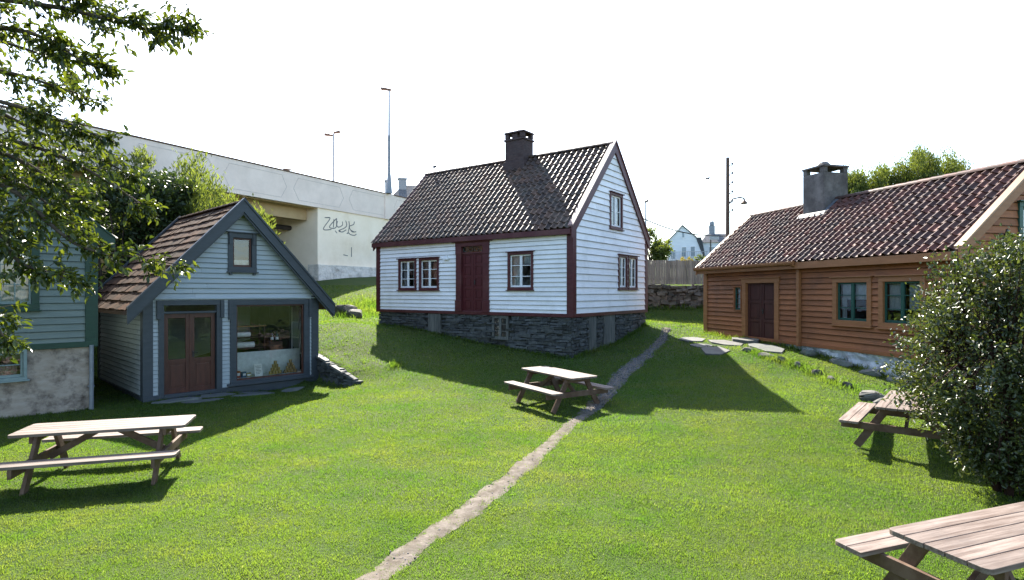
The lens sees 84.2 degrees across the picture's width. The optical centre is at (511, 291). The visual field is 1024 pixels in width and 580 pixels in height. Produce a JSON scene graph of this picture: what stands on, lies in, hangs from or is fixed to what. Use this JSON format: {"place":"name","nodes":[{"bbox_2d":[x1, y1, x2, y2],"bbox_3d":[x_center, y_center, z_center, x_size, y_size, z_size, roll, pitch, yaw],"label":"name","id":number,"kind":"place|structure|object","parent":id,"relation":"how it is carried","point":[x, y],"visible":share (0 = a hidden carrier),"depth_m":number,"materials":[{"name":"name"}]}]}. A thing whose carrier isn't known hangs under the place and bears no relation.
{"place":"outdoors","nodes":[
{"label":"outdoors","id":0,"kind":"place"},
{"bbox_2d":[0,264,1023,579],"bbox_3d":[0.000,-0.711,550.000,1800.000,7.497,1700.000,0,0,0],"label":"ground","id":1,"kind":"structure","parent":0,"point":[416,364],"depth_m":8.13,"materials":[{"name":"green plant"}]},
{"bbox_2d":[0,157,117,418],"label":"wooden house","id":2,"kind":"structure","parent":1,"relation":"on","point":[52,371],"depth_m":12.69,"materials":[{"name":"green paint"}]},
{"bbox_2d":[0,349,29,382],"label":"basement window","id":3,"kind":"structure","parent":2,"relation":"in","point":[8,373],"depth_m":12.25,"materials":[{"name":"green paint"}]},
{"bbox_2d":[0,237,41,311],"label":"window","id":4,"kind":"structure","parent":2,"relation":"in","point":[18,292],"depth_m":12.34,"materials":[{"name":"green paint"}]},
{"bbox_2d":[0,415,202,495],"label":"picnic table","id":5,"kind":"object","parent":1,"relation":"on","point":[65,437],"visible":0.94,"depth_m":8.16,"materials":[{"name":"brown wood"}]},
{"bbox_2d":[0,0,215,363],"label":"tree","id":6,"kind":"object","parent":1,"relation":"on","point":[20,177],"visible":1,"depth_m":5.02,"materials":[{"name":"green plant"}]},
{"bbox_2d":[83,144,156,220],"bbox_3d":[-17.564,-2.615,25.729,3.546,8.341,3.210,0,0,0],"label":"tree","id":7,"kind":"object","parent":1,"relation":"on","point":[137,159],"visible":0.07,"depth_m":25.34,"materials":[{"name":"green plant"}]},
{"bbox_2d":[49,163,209,286],"bbox_3d":[-14.370,-1.192,20.947,5.671,7.434,4.133,0,0,0],"label":"tree","id":8,"kind":"object","parent":1,"relation":"on","point":[169,198],"visible":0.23,"depth_m":20.52,"materials":[{"name":"green plant"}]},
{"bbox_2d":[151,397,201,403],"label":"stone slab","id":9,"kind":"structure","parent":1,"relation":"on","point":[183,399],"depth_m":14.04,"materials":[{"name":"stone"}]},
{"bbox_2d":[104,142,284,267],"bbox_3d":[-12.867,-2.168,23.036,7.902,8.403,5.362,0,0,0],"label":"tree","id":10,"kind":"object","parent":1,"relation":"on","point":[217,197],"visible":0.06,"depth_m":21.77,"materials":[{"name":"green plant"}]},
{"bbox_2d":[181,398,223,403],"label":"stone slab","id":11,"kind":"structure","parent":1,"relation":"on","point":[203,400],"depth_m":13.95,"materials":[{"name":"stone"}]},
{"bbox_2d":[0,105,405,280],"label":"road bridge","id":12,"kind":"structure","parent":1,"relation":"on","point":[328,229],"depth_m":36.17,"materials":[{"name":"concrete"}]},
{"bbox_2d":[324,130,339,180],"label":"street lamp","id":13,"kind":"object","parent":12,"relation":"on","point":[333,152],"visible":0.94,"depth_m":43.94,"materials":[{"name":"metal"}]},
{"bbox_2d":[381,87,391,193],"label":"street lamp","id":14,"kind":"object","parent":12,"relation":"on","point":[389,187],"visible":1,"depth_m":41.40,"materials":[{"name":"metal"}]},
{"bbox_2d":[97,198,335,402],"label":"shop","id":15,"kind":"structure","parent":1,"relation":"on","point":[251,270],"depth_m":15.54,"materials":[{"name":"blue paint"}]},
{"bbox_2d":[164,313,214,394],"bbox_3d":[-8.367,1.580,14.736,0.114,2.060,1.212,0,0,43],"label":"door","id":16,"kind":"structure","parent":15,"relation":"in","point":[189,373],"depth_m":14.72,"materials":[{"name":"brown wood"}]},
{"bbox_2d":[226,231,258,274],"bbox_3d":[-7.476,-1.059,15.675,0.264,1.178,0.860,0,0,43],"label":"window","id":17,"kind":"structure","parent":15,"relation":"in","point":[234,266],"depth_m":15.68,"materials":[{"name":"blue wood"}]},
{"bbox_2d":[237,323,265,350],"bbox_3d":[-8.015,1.770,16.792,0.420,1.620,1.280,0,0,43],"label":"shelf rack","id":18,"kind":"object","parent":15,"relation":"in","point":[258,337],"visible":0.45,"depth_m":17.02,"materials":[{"name":"paint"}]},
{"bbox_2d":[237,332,250,336],"bbox_3d":[-8.096,1.260,16.662,0.150,0.150,0.750,0,0,43],"label":"paper roll","id":19,"kind":"object","parent":18,"relation":"on","point":[243,334],"visible":0.47,"depth_m":16.75,"materials":[{"name":"white paper"}]},
{"bbox_2d":[237,341,254,347],"bbox_3d":[-7.973,1.570,16.793,0.170,0.170,0.620,0,0,43],"label":"paper roll","id":20,"kind":"object","parent":18,"relation":"on","point":[245,344],"visible":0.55,"depth_m":16.78,"materials":[{"name":"white paper"}]},
{"bbox_2d":[237,348,300,378],"bbox_3d":[-7.132,2.130,16.621,0.620,0.780,2.180,0,0,43],"label":"display stand","id":21,"kind":"object","parent":15,"relation":"in","point":[246,361],"visible":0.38,"depth_m":16.86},
{"bbox_2d":[254,363,262,375],"bbox_3d":[-7.307,2.232,16.277,0.184,0.345,0.220,0,0,43],"label":"notice","id":22,"kind":"object","parent":21,"relation":"on","point":[258,369],"visible":1,"depth_m":16.24,"materials":[{"name":"white paper"}]},
{"bbox_2d":[227,299,313,386],"bbox_3d":[-6.883,1.385,16.236,0.230,2.350,2.440,0,0,43],"label":"display window","id":23,"kind":"structure","parent":15,"relation":"in","point":[306,304],"depth_m":16.22,"materials":[{"name":"blue wood"}]},
{"bbox_2d":[265,341,282,350],"bbox_3d":[-7.273,2.041,17.289,0.400,1.082,0.440,0,0,43],"label":"cabinet","id":24,"kind":"object","parent":15,"relation":"on","point":[274,345],"visible":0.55,"depth_m":17.17,"materials":[{"name":"brown wood"}]},
{"bbox_2d":[270,331,273,341],"bbox_3d":[-7.285,1.337,17.203,0.090,0.325,0.092,0,0,43],"label":"bottle","id":25,"kind":"object","parent":24,"relation":"on","point":[271,337],"visible":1,"depth_m":17.18,"materials":[{"name":"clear glass"}]},
{"bbox_2d":[275,330,278,340],"bbox_3d":[-7.182,1.337,17.313,0.090,0.325,0.092,0,0,43],"label":"bottle","id":26,"kind":"object","parent":24,"relation":"on","point":[276,337],"visible":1,"depth_m":17.28,"materials":[{"name":"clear glass"}]},
{"bbox_2d":[289,305,300,356],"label":"side window","id":27,"kind":"structure","parent":15,"relation":"in","point":[294,311],"depth_m":18.14,"materials":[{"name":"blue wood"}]},
{"bbox_2d":[201,393,235,397],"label":"stone slab","id":28,"kind":"structure","parent":1,"relation":"on","point":[213,395],"depth_m":14.81,"materials":[{"name":"stone"}]},
{"bbox_2d":[232,393,269,396],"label":"stone slab","id":29,"kind":"structure","parent":1,"relation":"on","point":[251,394],"depth_m":14.80,"materials":[{"name":"stone"}]},
{"bbox_2d":[240,391,273,393],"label":"stone slab","id":30,"kind":"structure","parent":1,"relation":"on","point":[256,392],"depth_m":15.52,"materials":[{"name":"stone"}]},
{"bbox_2d":[282,387,302,391],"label":"stone slab","id":31,"kind":"structure","parent":1,"relation":"on","point":[292,389],"depth_m":16.26,"materials":[{"name":"stone"}]},
{"bbox_2d":[316,354,363,386],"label":"dry stone wall","id":32,"kind":"structure","parent":1,"relation":"on","point":[336,374],"depth_m":16.38,"materials":[{"name":"stone"}]},
{"bbox_2d":[335,305,356,314],"bbox_3d":[-7.553,0.890,25.636,1.528,0.637,0.879,-2,-3,33],"label":"boulder","id":33,"kind":"object","parent":1,"relation":"on","point":[342,308],"visible":0.7,"depth_m":25.20,"materials":[{"name":"stone"}]},
{"bbox_2d":[346,309,362,317],"bbox_3d":[-6.857,0.964,24.728,0.644,0.435,0.822,0,0,-30],"label":"boulder","id":34,"kind":"object","parent":1,"relation":"on","point":[356,313],"visible":0.7,"depth_m":24.55,"materials":[{"name":"stone"}]},
{"bbox_2d":[384,177,415,197],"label":"distant house","id":35,"kind":"structure","parent":1,"relation":"on","point":[404,190],"depth_m":76.17,"materials":[{"name":"white paint"}]},
{"bbox_2d":[371,129,650,357],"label":"wooden house","id":36,"kind":"structure","parent":1,"relation":"on","point":[520,246],"depth_m":19.88,"materials":[{"name":"white paint"}]},
{"bbox_2d":[396,258,416,290],"bbox_3d":[-3.977,-0.669,21.721,1.070,1.248,0.264,0,0,36],"label":"window","id":37,"kind":"structure","parent":36,"relation":"in","point":[410,264],"depth_m":21.75,"materials":[{"name":"paint"}]},
{"bbox_2d":[417,257,439,290],"bbox_3d":[-3.054,-0.669,21.052,1.110,1.248,0.264,0,0,36],"label":"window","id":38,"kind":"structure","parent":36,"relation":"in","point":[427,260],"depth_m":21.08,"materials":[{"name":"paint"}]},
{"bbox_2d":[463,253,482,310],"bbox_3d":[-1.361,-0.342,19.820,0.982,1.995,0.114,0,0,36],"label":"door","id":39,"kind":"structure","parent":36,"relation":"in","point":[472,263],"depth_m":19.85,"materials":[{"name":"paint"}]},
{"bbox_2d":[492,315,508,339],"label":"basement window","id":40,"kind":"structure","parent":36,"relation":"in","point":[499,337],"depth_m":19.11,"materials":[{"name":"grey wood"}]},
{"bbox_2d":[505,250,534,290],"bbox_3d":[0.301,-0.694,18.617,1.120,1.298,0.264,0,0,36],"label":"window","id":41,"kind":"structure","parent":36,"relation":"in","point":[528,255],"depth_m":18.69,"materials":[{"name":"paint"}]},
{"bbox_2d":[588,316,596,350],"bbox_3d":[2.621,1.438,18.538,0.062,1.285,0.514,0,0,36],"label":"basement door","id":42,"kind":"structure","parent":36,"relation":"in","point":[592,321],"depth_m":18.51,"materials":[{"name":"grey wood"}]},
{"bbox_2d":[603,315,614,345],"bbox_3d":[3.350,1.373,19.541,0.063,1.155,0.854,0,0,36],"label":"basement door","id":43,"kind":"structure","parent":36,"relation":"in","point":[609,320],"depth_m":19.50,"materials":[{"name":"grey wood"}]},
{"bbox_2d":[609,190,624,230],"bbox_3d":[3.623,-2.829,19.923,0.264,1.308,1.110,0,0,36],"label":"window","id":44,"kind":"structure","parent":36,"relation":"in","point":[620,228],"depth_m":19.97,"materials":[{"name":"paint"}]},
{"bbox_2d":[617,254,629,289],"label":"window","id":45,"kind":"structure","parent":36,"relation":"in","point":[621,256],"depth_m":20.34,"materials":[{"name":"paint"}]},
{"bbox_2d":[628,255,639,289],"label":"window","id":46,"kind":"structure","parent":36,"relation":"in","point":[632,257],"depth_m":21.02,"materials":[{"name":"paint"}]},
{"bbox_2d":[504,366,613,413],"bbox_3d":[1.080,2.294,13.449,1.764,0.808,2.056,0,0,-32],"label":"picnic table","id":47,"kind":"object","parent":1,"relation":"on","point":[565,378],"visible":0.96,"depth_m":13.10,"materials":[{"name":"brown wood"}]},
{"bbox_2d":[644,199,648,225],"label":"street lamp","id":48,"kind":"object","parent":1,"relation":"on","point":[646,201],"visible":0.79,"depth_m":46.95,"materials":[{"name":"metal"}]},
{"bbox_2d":[647,226,673,263],"bbox_3d":[8.687,-2.515,36.021,3.268,3.608,2.956,0,0,0],"label":"tree","id":49,"kind":"object","parent":1,"relation":"on","point":[659,249],"visible":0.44,"depth_m":35.35,"materials":[{"name":"green plant"}]},
{"bbox_2d":[648,284,702,308],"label":"stone wall","id":50,"kind":"structure","parent":1,"relation":"on","point":[661,294],"depth_m":27.75,"materials":[{"name":"grey stone"}]},
{"bbox_2d":[648,260,702,285],"bbox_3d":[8.763,-0.920,28.109,13.642,1.339,0.188,0,0,-6],"label":"plank fence","id":51,"kind":"object","parent":50,"relation":"on","point":[665,272],"visible":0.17,"depth_m":27.93,"materials":[{"name":"grey wood"}]},
{"bbox_2d":[676,256,701,260],"bbox_3d":[10.050,-1.393,30.961,2.261,1.151,1.095,0,0,0],"label":"flowering shrub","id":52,"kind":"object","parent":1,"relation":"on","point":[688,258],"visible":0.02,"depth_m":30.97,"materials":[{"name":"yellow plant"}]},
{"bbox_2d":[679,337,705,341],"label":"stone slab","id":53,"kind":"structure","parent":1,"relation":"on","point":[692,339],"depth_m":19.32,"materials":[{"name":"stone"}]},
{"bbox_2d":[668,221,725,264],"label":"distant house","id":54,"kind":"structure","parent":1,"relation":"on","point":[686,246],"depth_m":57.70,"materials":[{"name":"white paint"}]},
{"bbox_2d":[671,249,675,259],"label":"window","id":55,"kind":"structure","parent":54,"relation":"in","point":[674,252],"depth_m":57.82,"materials":[{"name":"white paint"}]},
{"bbox_2d":[681,247,686,256],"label":"window","id":56,"kind":"structure","parent":54,"relation":"in","point":[683,249],"depth_m":57.61,"materials":[{"name":"glass"}]},
{"bbox_2d":[690,246,695,256],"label":"window","id":57,"kind":"structure","parent":54,"relation":"in","point":[692,248],"depth_m":57.37,"materials":[{"name":"glass"}]},
{"bbox_2d":[708,246,715,254],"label":"window","id":58,"kind":"structure","parent":54,"relation":"in","point":[712,247],"depth_m":58.09,"materials":[{"name":"glass"}]},
{"bbox_2d":[694,254,705,260],"bbox_3d":[11.701,-1.439,32.993,2.150,1.738,1.192,0,0,0],"label":"shrub","id":59,"kind":"object","parent":1,"relation":"on","point":[700,258],"visible":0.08,"depth_m":32.98,"materials":[{"name":"green plant"}]},
{"bbox_2d":[690,344,711,347],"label":"stone slab","id":60,"kind":"structure","parent":1,"relation":"on","point":[700,345],"depth_m":18.27,"materials":[{"name":"stone"}]},
{"bbox_2d":[710,236,718,252],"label":"road sign","id":61,"kind":"object","parent":1,"relation":"on","point":[714,237],"visible":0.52,"depth_m":51.94,"materials":[{"name":"metal"}]},
{"bbox_2d":[701,346,729,355],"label":"stone slab","id":62,"kind":"structure","parent":1,"relation":"on","point":[716,350],"depth_m":17.14,"materials":[{"name":"stone"}]},
{"bbox_2d":[708,340,742,345],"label":"stone slab","id":63,"kind":"structure","parent":1,"relation":"on","point":[724,342],"depth_m":18.23,"materials":[{"name":"stone"}]},
{"bbox_2d":[726,157,747,236],"bbox_3d":[15.053,-4.510,38.000,1.469,9.019,0.440,0,0,0],"label":"utility pole","id":64,"kind":"object","parent":1,"relation":"on","point":[728,193],"visible":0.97,"depth_m":37.91,"materials":[{"name":"metal"}]},
{"bbox_2d":[644,218,724,236],"bbox_3d":[9.557,-4.075,33.274,13.373,1.083,0.067,0,0,-45],"label":"overhead wire","id":65,"kind":"object","parent":64,"relation":"attached to","point":[681,231],"visible":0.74,"depth_m":33.69,"materials":[{"name":"metal"}]},
{"bbox_2d":[732,337,759,343],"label":"stone slab","id":66,"kind":"structure","parent":1,"relation":"on","point":[743,340],"depth_m":18.04,"materials":[{"name":"stone"}]},
{"bbox_2d":[740,347,754,351],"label":"edging stone","id":67,"kind":"object","parent":1,"relation":"on","point":[745,349],"visible":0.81,"depth_m":16.61,"materials":[{"name":"grey stone"}]},
{"bbox_2d":[748,343,768,347],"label":"stone slab","id":68,"kind":"structure","parent":1,"relation":"on","point":[754,345],"depth_m":17.30,"materials":[{"name":"stone"}]},
{"bbox_2d":[758,352,773,357],"bbox_3d":[7.136,1.803,15.905,0.429,0.200,0.262,0,0,22],"label":"edging stone","id":69,"kind":"object","parent":1,"relation":"on","point":[764,354],"visible":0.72,"depth_m":15.86,"materials":[{"name":"grey stone"}]},
{"bbox_2d":[757,345,784,353],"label":"stone slab","id":70,"kind":"structure","parent":1,"relation":"on","point":[771,349],"depth_m":16.52,"materials":[{"name":"stone"}]},
{"bbox_2d":[800,349,817,355],"bbox_3d":[8.245,1.724,15.810,0.280,0.252,0.525,2,-3,-16],"label":"boulder","id":71,"kind":"object","parent":1,"relation":"on","point":[807,352],"visible":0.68,"depth_m":15.64,"materials":[{"name":"stone"}]},
{"bbox_2d":[811,369,821,374],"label":"edging stone","id":72,"kind":"object","parent":1,"relation":"on","point":[815,371],"visible":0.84,"depth_m":14.15,"materials":[{"name":"grey stone"}]},
{"bbox_2d":[829,358,852,366],"bbox_3d":[8.541,1.857,14.705,0.256,0.244,0.739,-1,2,-13],"label":"boulder","id":73,"kind":"object","parent":1,"relation":"on","point":[841,362],"visible":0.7,"depth_m":14.58,"materials":[{"name":"stone"}]},
{"bbox_2d":[841,382,851,387],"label":"edging stone","id":74,"kind":"object","parent":1,"relation":"on","point":[847,384],"visible":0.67,"depth_m":12.95,"materials":[{"name":"grey stone"}]},
{"bbox_2d":[693,158,1023,392],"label":"wooden house","id":75,"kind":"structure","parent":1,"relation":"on","point":[830,265],"depth_m":15.28,"materials":[{"name":"brown paint"}]},
{"bbox_2d":[733,286,741,310],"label":"window","id":76,"kind":"structure","parent":75,"relation":"in","point":[735,288],"depth_m":19.28,"materials":[{"name":"brown paint"}]},
{"bbox_2d":[748,283,773,338],"bbox_3d":[7.955,0.615,18.082,0.114,1.800,1.342,0,0,-14],"label":"door","id":77,"kind":"structure","parent":75,"relation":"in","point":[760,295],"depth_m":18.07,"materials":[{"name":"red paint"}]},
{"bbox_2d":[829,276,873,327],"bbox_3d":[8.827,0.246,14.669,0.264,1.308,1.310,0,0,-14],"label":"window","id":78,"kind":"structure","parent":75,"relation":"in","point":[854,287],"depth_m":14.69,"materials":[{"name":"paint"}]},
{"bbox_2d":[874,274,926,331],"bbox_3d":[9.177,0.246,13.302,0.264,1.308,1.310,0,0,-14],"label":"window","id":79,"kind":"structure","parent":75,"relation":"in","point":[897,295],"depth_m":13.49,"materials":[{"name":"paint"}]},
{"bbox_2d":[1017,200,1023,239],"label":"window","id":80,"kind":"structure","parent":75,"relation":"in","point":[1020,219],"depth_m":12.24,"materials":[{"name":"green paint"}]},
{"bbox_2d":[858,369,880,376],"bbox_3d":[8.765,1.987,13.772,0.270,0.247,0.814,0,0,-14],"label":"boulder","id":81,"kind":"object","parent":1,"relation":"on","point":[872,372],"visible":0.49,"depth_m":13.72,"materials":[{"name":"stone"}]},
{"bbox_2d":[843,155,896,193],"bbox_3d":[20.747,-4.400,33.111,4.059,7.522,2.795,0,0,0],"label":"tree","id":82,"kind":"object","parent":1,"relation":"on","point":[861,181],"visible":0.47,"depth_m":32.26,"materials":[{"name":"green plant"}]},
{"bbox_2d":[859,390,884,400],"bbox_3d":[7.679,2.242,11.888,0.719,0.407,0.593,-1,-1,28],"label":"boulder","id":83,"kind":"object","parent":1,"relation":"on","point":[870,395],"visible":0.56,"depth_m":11.77,"materials":[{"name":"stone"}]},
{"bbox_2d":[872,398,881,404],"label":"boulder","id":84,"kind":"object","parent":1,"relation":"on","point":[876,401],"visible":0.16,"depth_m":11.44,"materials":[{"name":"stone"}]},
{"bbox_2d":[886,376,908,385],"bbox_3d":[8.930,2.078,13.146,0.267,0.248,0.760,0,0,-18],"label":"boulder","id":85,"kind":"object","parent":1,"relation":"on","point":[889,379],"visible":0.38,"depth_m":13.09,"materials":[{"name":"stone"}]},
{"bbox_2d":[839,390,960,460],"bbox_3d":[6.620,2.173,9.421,1.764,0.744,1.954,0,0,40],"label":"picnic table","id":86,"kind":"object","parent":1,"relation":"on","point":[855,415],"visible":0.52,"depth_m":9.13,"materials":[{"name":"brown wood"}]},
{"bbox_2d":[890,151,919,184],"bbox_3d":[23.304,-4.562,33.750,2.699,7.431,2.792,0,0,0],"label":"tree","id":87,"kind":"object","parent":1,"relation":"on","point":[902,175],"visible":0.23,"depth_m":33.04,"materials":[{"name":"green plant"}]},
{"bbox_2d":[904,140,943,181],"bbox_3d":[23.997,-4.928,32.959,1.898,8.271,3.745,0,0,37],"label":"tree","id":88,"kind":"object","parent":1,"relation":"on","point":[926,165],"visible":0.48,"depth_m":32.08,"materials":[{"name":"green plant"}]},
{"bbox_2d":[835,502,1023,579],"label":"picnic table","id":89,"kind":"object","parent":1,"relation":"on","point":[984,544],"visible":0.99,"depth_m":4.63,"materials":[{"name":"brown wood"}]},
{"bbox_2d":[873,223,1023,496],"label":"bush","id":90,"kind":"object","parent":1,"relation":"on","point":[990,448],"visible":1,"depth_m":7.17,"materials":[{"name":"green plant"}]},
{"bbox_2d":[934,143,973,175],"bbox_3d":[26.524,-5.147,34.019,3.813,8.350,2.580,0,0,-33],"label":"tree","id":91,"kind":"object","parent":1,"relation":"on","point":[953,166],"visible":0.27,"depth_m":33.22,"materials":[{"name":"green plant"}]},
{"bbox_2d":[0,0,1023,259],"label":"sky","id":92,"kind":"structure","parent":0,"point":[779,89],"materials":[{"name":"white"}]},
{"bbox_2d":[355,327,671,579],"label":"path","id":93,"kind":"structure","parent":0,"point":[411,547],"depth_m":7.21,"materials":[{"name":"beige gravel"}]}
]}

